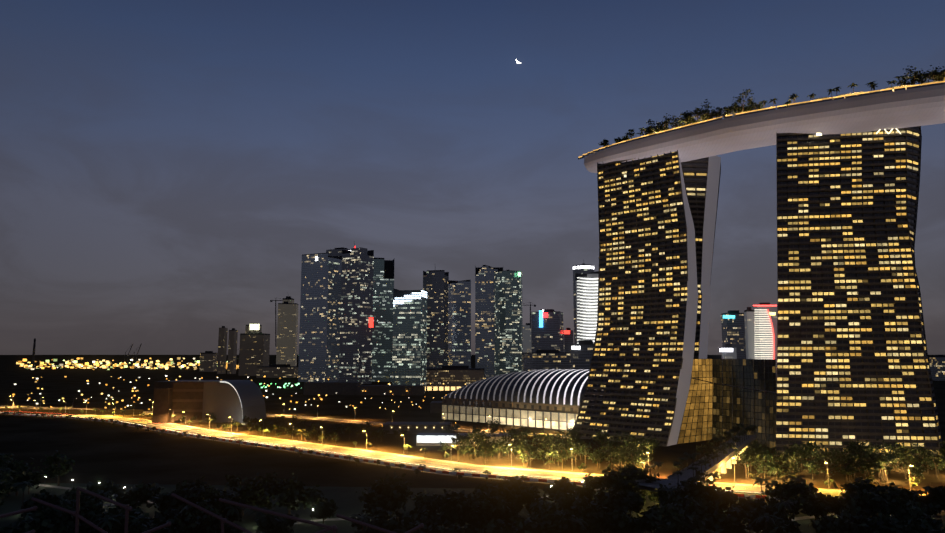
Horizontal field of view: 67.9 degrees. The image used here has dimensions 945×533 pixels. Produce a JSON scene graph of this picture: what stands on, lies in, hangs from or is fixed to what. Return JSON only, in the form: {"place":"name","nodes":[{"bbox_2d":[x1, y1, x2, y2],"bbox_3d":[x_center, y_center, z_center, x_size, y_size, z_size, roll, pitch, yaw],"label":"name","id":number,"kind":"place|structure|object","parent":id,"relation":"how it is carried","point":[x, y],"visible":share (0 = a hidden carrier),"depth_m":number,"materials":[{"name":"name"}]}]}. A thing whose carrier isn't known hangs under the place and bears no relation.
{"place":"outdoors","nodes":[
{"label":"outdoors","id":0,"kind":"place"},
{"bbox_2d":[0,405,151,412],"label":"road","id":1,"kind":"structure","parent":0,"point":[54,408],"depth_m":726.51,"materials":[{"name":"asphalt"}]},
{"bbox_2d":[0,486,423,532],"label":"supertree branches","id":2,"kind":"object","parent":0,"point":[334,528],"visible":1,"depth_m":15.30,"materials":[{"name":"grey metal"}]},
{"bbox_2d":[339,246,373,383],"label":"tower","id":3,"kind":"structure","parent":0,"point":[355,355],"depth_m":1308.53,"materials":[{"name":"grey glass"}]},
{"bbox_2d":[145,413,636,438],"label":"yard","id":4,"kind":"structure","parent":0,"point":[364,422],"depth_m":577.15,"materials":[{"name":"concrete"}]},
{"bbox_2d":[369,288,426,386],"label":"tower","id":5,"kind":"structure","parent":0,"point":[409,360],"depth_m":1149.16,"materials":[{"name":"grey glass"}]},
{"bbox_2d":[270,245,583,346],"bbox_3d":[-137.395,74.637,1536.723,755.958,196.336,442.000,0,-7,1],"label":"construction cranes","id":6,"kind":"object","parent":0,"point":[330,254],"visible":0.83,"depth_m":1754.79,"materials":[{"name":"grey metal"}]},
{"bbox_2d":[0,355,944,493],"bbox_3d":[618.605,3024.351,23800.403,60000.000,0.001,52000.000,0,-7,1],"label":"ground","id":7,"kind":"structure","parent":0,"point":[116,453],"depth_m":445.28,"materials":[{"name":"black"}]},
{"bbox_2d":[0,409,142,414],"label":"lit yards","id":8,"kind":"structure","parent":7,"relation":"on","point":[87,412],"depth_m":673.87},
{"bbox_2d":[32,338,238,365],"bbox_3d":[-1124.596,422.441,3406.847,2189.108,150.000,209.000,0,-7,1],"label":"port cranes","id":9,"kind":"object","parent":7,"relation":"on","point":[33,354],"visible":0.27,"depth_m":3321.49,"materials":[{"name":"grey metal"}]},
{"bbox_2d":[199,351,217,371],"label":"block","id":10,"kind":"structure","parent":7,"relation":"on","point":[208,361],"depth_m":2203.32,"materials":[{"name":"grey concrete"}]},
{"bbox_2d":[152,380,265,422],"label":"theater building","id":11,"kind":"structure","parent":7,"relation":"on","point":[228,400],"depth_m":571.71,"materials":[{"name":"brown metal"}]},
{"bbox_2d":[217,326,227,373],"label":"skyscraper","id":12,"kind":"structure","parent":7,"relation":"on","point":[222,351],"depth_m":1957.74,"materials":[{"name":"grey concrete"}]},
{"bbox_2d":[227,328,237,373],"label":"skyscraper","id":13,"kind":"structure","parent":7,"relation":"on","point":[232,350],"depth_m":1956.82,"materials":[{"name":"grey"}]},
{"bbox_2d":[12,357,486,442],"bbox_3d":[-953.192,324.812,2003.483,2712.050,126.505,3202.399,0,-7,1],"label":"distant lamps","id":14,"kind":"object","parent":7,"relation":"on","point":[419,438],"visible":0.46,"depth_m":2453.79,"materials":[{"name":"yellow"}]},
{"bbox_2d":[238,324,269,375],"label":"block","id":15,"kind":"structure","parent":7,"relation":"on","point":[254,349],"depth_m":1803.02,"materials":[{"name":"grey concrete"}]},
{"bbox_2d":[245,323,261,332],"bbox_3d":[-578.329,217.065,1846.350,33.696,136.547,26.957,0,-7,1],"label":"block","id":16,"kind":"structure","parent":15,"relation":"on","point":[247,329],"depth_m":1840.06,"materials":[{"name":"grey"}]},
{"bbox_2d":[256,364,297,377],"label":"block","id":17,"kind":"structure","parent":7,"relation":"on","point":[279,370],"depth_m":1644.79,"materials":[{"name":"grey"}]},
{"bbox_2d":[276,301,298,365],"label":"tower","id":18,"kind":"structure","parent":7,"relation":"on","point":[287,333],"depth_m":1706.23,"materials":[{"name":"beige"}]},
{"bbox_2d":[282,296,293,302],"bbox_3d":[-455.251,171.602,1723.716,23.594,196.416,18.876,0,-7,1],"label":"rooftop structure","id":19,"kind":"object","parent":18,"relation":"on","point":[289,299],"visible":0.06,"depth_m":1725.61,"materials":[{"name":"beige"}]},
{"bbox_2d":[298,253,341,381],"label":"tower","id":20,"kind":"structure","parent":7,"relation":"on","point":[319,332],"depth_m":1409.60,"materials":[{"name":"blue"}]},
{"bbox_2d":[326,247,350,255],"bbox_3d":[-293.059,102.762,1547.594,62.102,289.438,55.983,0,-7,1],"label":"rooftop structure","id":21,"kind":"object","parent":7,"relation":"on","point":[336,252],"depth_m":1546.52,"materials":[{"name":"grey"}]},
{"bbox_2d":[372,258,393,381],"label":"tower","id":22,"kind":"structure","parent":7,"relation":"on","point":[382,328],"depth_m":1423.05,"materials":[{"name":"grey glass"}]},
{"bbox_2d":[304,382,516,445],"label":"buildings","id":23,"kind":"structure","parent":7,"relation":"on","point":[334,388],"depth_m":943.01,"materials":[{"name":"grey"}]},
{"bbox_2d":[423,270,448,367],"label":"tower","id":24,"kind":"structure","parent":7,"relation":"on","point":[435,284],"depth_m":1501.79,"materials":[{"name":"grey glass"}]},
{"bbox_2d":[426,366,484,386],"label":"block","id":25,"kind":"structure","parent":7,"relation":"on","point":[454,376],"depth_m":1187.02,"materials":[{"name":"brown"}]},
{"bbox_2d":[448,280,470,367],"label":"tower","id":26,"kind":"structure","parent":7,"relation":"on","point":[459,323],"depth_m":1399.62,"materials":[{"name":"blue"}]},
{"bbox_2d":[3,405,924,499],"bbox_3d":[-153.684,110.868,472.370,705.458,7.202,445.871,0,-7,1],"label":"roadside trees","id":27,"kind":"object","parent":7,"relation":"on","point":[581,466],"visible":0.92,"depth_m":386.52,"materials":[{"name":"green plant"}]},
{"bbox_2d":[0,450,944,532],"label":"garden trees","id":28,"kind":"object","parent":7,"relation":"on","point":[698,507],"visible":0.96,"depth_m":209.36,"materials":[{"name":"green plant"}]},
{"bbox_2d":[475,265,502,378],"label":"skyscraper","id":29,"kind":"structure","parent":7,"relation":"on","point":[484,316],"depth_m":1597.04,"materials":[{"name":"blue"}]},
{"bbox_2d":[523,323,531,352],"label":"skyscraper","id":30,"kind":"structure","parent":7,"relation":"on","point":[527,348],"depth_m":1688.23,"materials":[{"name":"grey"}]},
{"bbox_2d":[441,369,614,429],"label":"convention hall","id":31,"kind":"structure","parent":7,"relation":"on","point":[534,390],"depth_m":546.20,"materials":[{"name":"grey metal"}]},
{"bbox_2d":[522,350,569,375],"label":"block","id":32,"kind":"structure","parent":7,"relation":"on","point":[546,359],"depth_m":1235.75,"materials":[{"name":"grey"}]},
{"bbox_2d":[531,309,563,352],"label":"tower","id":33,"kind":"structure","parent":7,"relation":"on","point":[547,332],"depth_m":1293.28,"materials":[{"name":"blue"}]},
{"bbox_2d":[171,412,944,481],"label":"trees","id":34,"kind":"object","parent":7,"relation":"on","point":[751,455],"visible":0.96,"depth_m":343.95,"materials":[{"name":"green plant"}]},
{"bbox_2d":[564,328,572,352],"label":"block","id":35,"kind":"structure","parent":7,"relation":"on","point":[568,336],"depth_m":1338.67,"materials":[{"name":"grey"}]},
{"bbox_2d":[570,340,593,372],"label":"building","id":36,"kind":"structure","parent":7,"relation":"on","point":[581,352],"depth_m":988.53,"materials":[{"name":"grey glass"}]},
{"bbox_2d":[573,263,593,343],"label":"tower","id":37,"kind":"structure","parent":7,"relation":"on","point":[581,269],"depth_m":1509.23,"materials":[{"name":"grey"}]},
{"bbox_2d":[634,434,756,503],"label":"garden bridge","id":38,"kind":"structure","parent":7,"relation":"on","point":[725,461],"depth_m":291.25,"materials":[{"name":"metal"}]},
{"bbox_2d":[639,423,756,486],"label":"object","id":39,"kind":"object","parent":38,"relation":"on","point":[706,448],"visible":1,"depth_m":298.72,"materials":[{"name":"green plant"}]},
{"bbox_2d":[677,359,776,447],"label":"glass atrium","id":40,"kind":"object","parent":7,"relation":"on","point":[727,395],"visible":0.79,"depth_m":441.67,"materials":[{"name":"brown glass"}]},
{"bbox_2d":[720,344,736,358],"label":"block","id":41,"kind":"structure","parent":7,"relation":"on","point":[727,351],"depth_m":983.17,"materials":[{"name":"grey"}]},
{"bbox_2d":[570,126,942,455],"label":"hotel towers","id":42,"kind":"structure","parent":7,"relation":"on","point":[853,364],"depth_m":413.10,"materials":[{"name":"black glass"}]},
{"bbox_2d":[624,128,900,176],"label":"tower crown lights","id":43,"kind":"object","parent":42,"relation":"attached to","point":[818,134],"visible":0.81,"depth_m":409.50},
{"bbox_2d":[584,84,944,172],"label":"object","id":44,"kind":"structure","parent":42,"relation":"on","point":[915,107],"depth_m":416.43,"materials":[{"name":"grey"}]},
{"bbox_2d":[578,81,944,158],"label":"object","id":45,"kind":"structure","parent":44,"relation":"on","point":[587,154],"depth_m":412.48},
{"bbox_2d":[578,81,943,157],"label":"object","id":46,"kind":"structure","parent":45,"relation":"attached to","point":[772,107],"depth_m":418.60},
{"bbox_2d":[598,63,944,146],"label":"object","id":47,"kind":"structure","parent":44,"relation":"on","point":[933,75],"depth_m":435.46,"materials":[{"name":"green plant"}]},
{"bbox_2d":[929,355,944,380],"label":"block","id":48,"kind":"structure","parent":7,"relation":"on","point":[937,365],"depth_m":1462.16,"materials":[{"name":"blue"}]},
{"bbox_2d":[0,483,944,532],"bbox_3d":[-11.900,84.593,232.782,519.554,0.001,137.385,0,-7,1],"label":"trees","id":49,"kind":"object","parent":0,"point":[347,501],"depth_m":255.49,"materials":[{"name":"green plant"}]},
{"bbox_2d":[37,484,838,529],"bbox_3d":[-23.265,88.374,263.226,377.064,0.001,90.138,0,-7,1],"label":"lamps","id":50,"kind":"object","parent":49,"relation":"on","point":[334,519],"visible":0.15,"depth_m":239.70,"materials":[{"name":"white"}]},
{"bbox_2d":[2,414,943,511],"bbox_3d":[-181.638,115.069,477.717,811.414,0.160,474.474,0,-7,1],"label":"road","id":51,"kind":"structure","parent":0,"point":[394,458],"depth_m":375.36,"materials":[{"name":"asphalt"}]},
{"bbox_2d":[9,411,758,492],"bbox_3d":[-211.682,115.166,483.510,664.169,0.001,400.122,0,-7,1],"label":"street lights","id":52,"kind":"object","parent":51,"relation":"on","point":[355,450],"visible":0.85,"depth_m":379.00},
{"bbox_2d":[0,413,773,498],"bbox_3d":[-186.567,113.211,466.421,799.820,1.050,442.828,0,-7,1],"label":"road barrier","id":53,"kind":"object","parent":51,"relation":"on","point":[528,479],"visible":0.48,"depth_m":359.66,"materials":[{"name":"grey"}]},
{"bbox_2d":[11,399,911,490],"bbox_3d":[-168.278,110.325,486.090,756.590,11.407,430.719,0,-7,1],"label":"street lights","id":54,"kind":"object","parent":51,"relation":"on","point":[450,440],"visible":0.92,"depth_m":380.31,"materials":[{"name":"yellow metal"}]},
{"bbox_2d":[494,270,522,377],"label":"tower","id":55,"kind":"structure","parent":0,"point":[508,335],"depth_m":1501.78,"materials":[{"name":"grey glass"}]},
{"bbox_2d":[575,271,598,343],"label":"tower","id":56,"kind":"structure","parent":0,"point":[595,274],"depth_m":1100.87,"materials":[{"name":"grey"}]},
{"bbox_2d":[721,310,745,358],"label":"tower","id":57,"kind":"structure","parent":0,"point":[733,326],"depth_m":1283.57,"materials":[{"name":"blue"}]},
{"bbox_2d":[744,307,756,358],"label":"tower","id":58,"kind":"structure","parent":0,"point":[749,315],"depth_m":1144.33,"materials":[{"name":"grey"}]},
{"bbox_2d":[753,303,776,378],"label":"tower","id":59,"kind":"structure","parent":0,"point":[772,310],"depth_m":1134.78,"materials":[{"name":"grey"}]},
{"bbox_2d":[577,277,774,358],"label":"facade light bands","id":60,"kind":"object","parent":59,"relation":"attached to","point":[773,343],"visible":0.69,"depth_m":1099.22,"materials":[{"name":"white"}]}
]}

